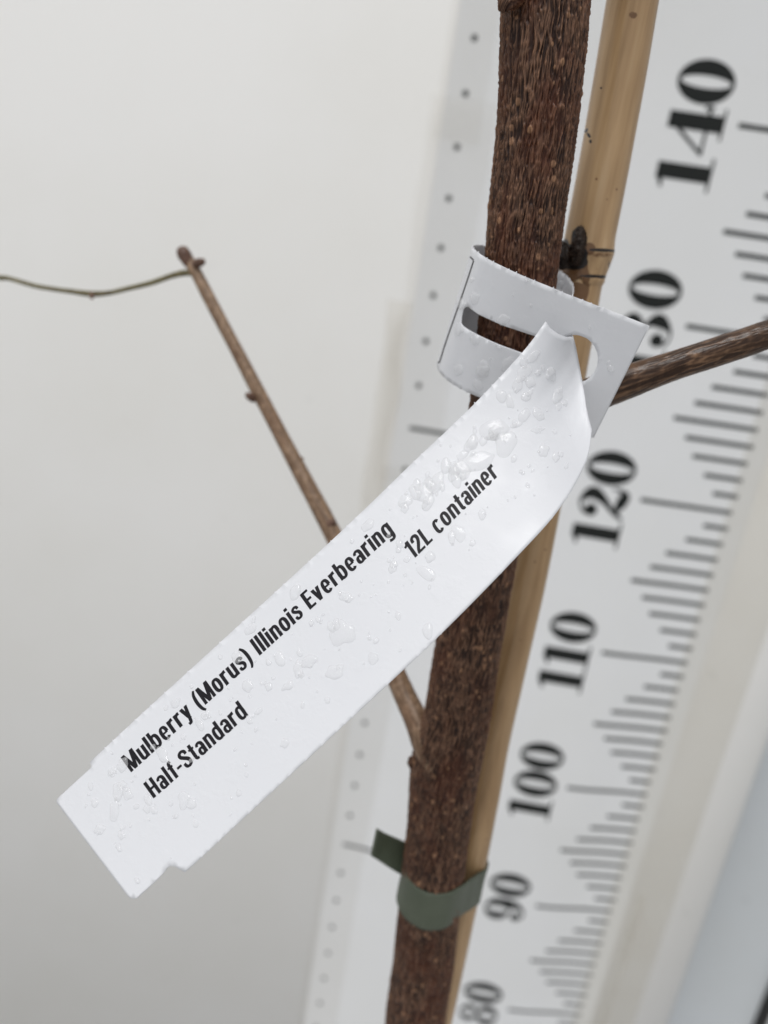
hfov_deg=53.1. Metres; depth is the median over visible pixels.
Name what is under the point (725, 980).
wall panel
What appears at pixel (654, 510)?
height chart
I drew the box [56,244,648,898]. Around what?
plant label
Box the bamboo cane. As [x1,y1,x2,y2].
[445,0,658,1023]
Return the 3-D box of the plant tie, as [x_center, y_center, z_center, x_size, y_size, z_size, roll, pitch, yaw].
[0.015,0.102,0.215,0.038,0.029,0.019,-2,21,-29]
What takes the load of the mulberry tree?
on the ground
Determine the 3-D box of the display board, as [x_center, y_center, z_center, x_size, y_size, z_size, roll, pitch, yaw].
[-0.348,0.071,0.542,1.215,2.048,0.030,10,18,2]
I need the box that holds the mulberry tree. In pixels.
[0,0,767,1023]
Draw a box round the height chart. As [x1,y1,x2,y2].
[304,0,767,1023]
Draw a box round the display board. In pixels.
[0,0,767,1023]
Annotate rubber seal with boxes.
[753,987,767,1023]
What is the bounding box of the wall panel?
[668,742,767,1023]
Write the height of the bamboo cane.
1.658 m
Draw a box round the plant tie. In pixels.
[370,828,488,930]

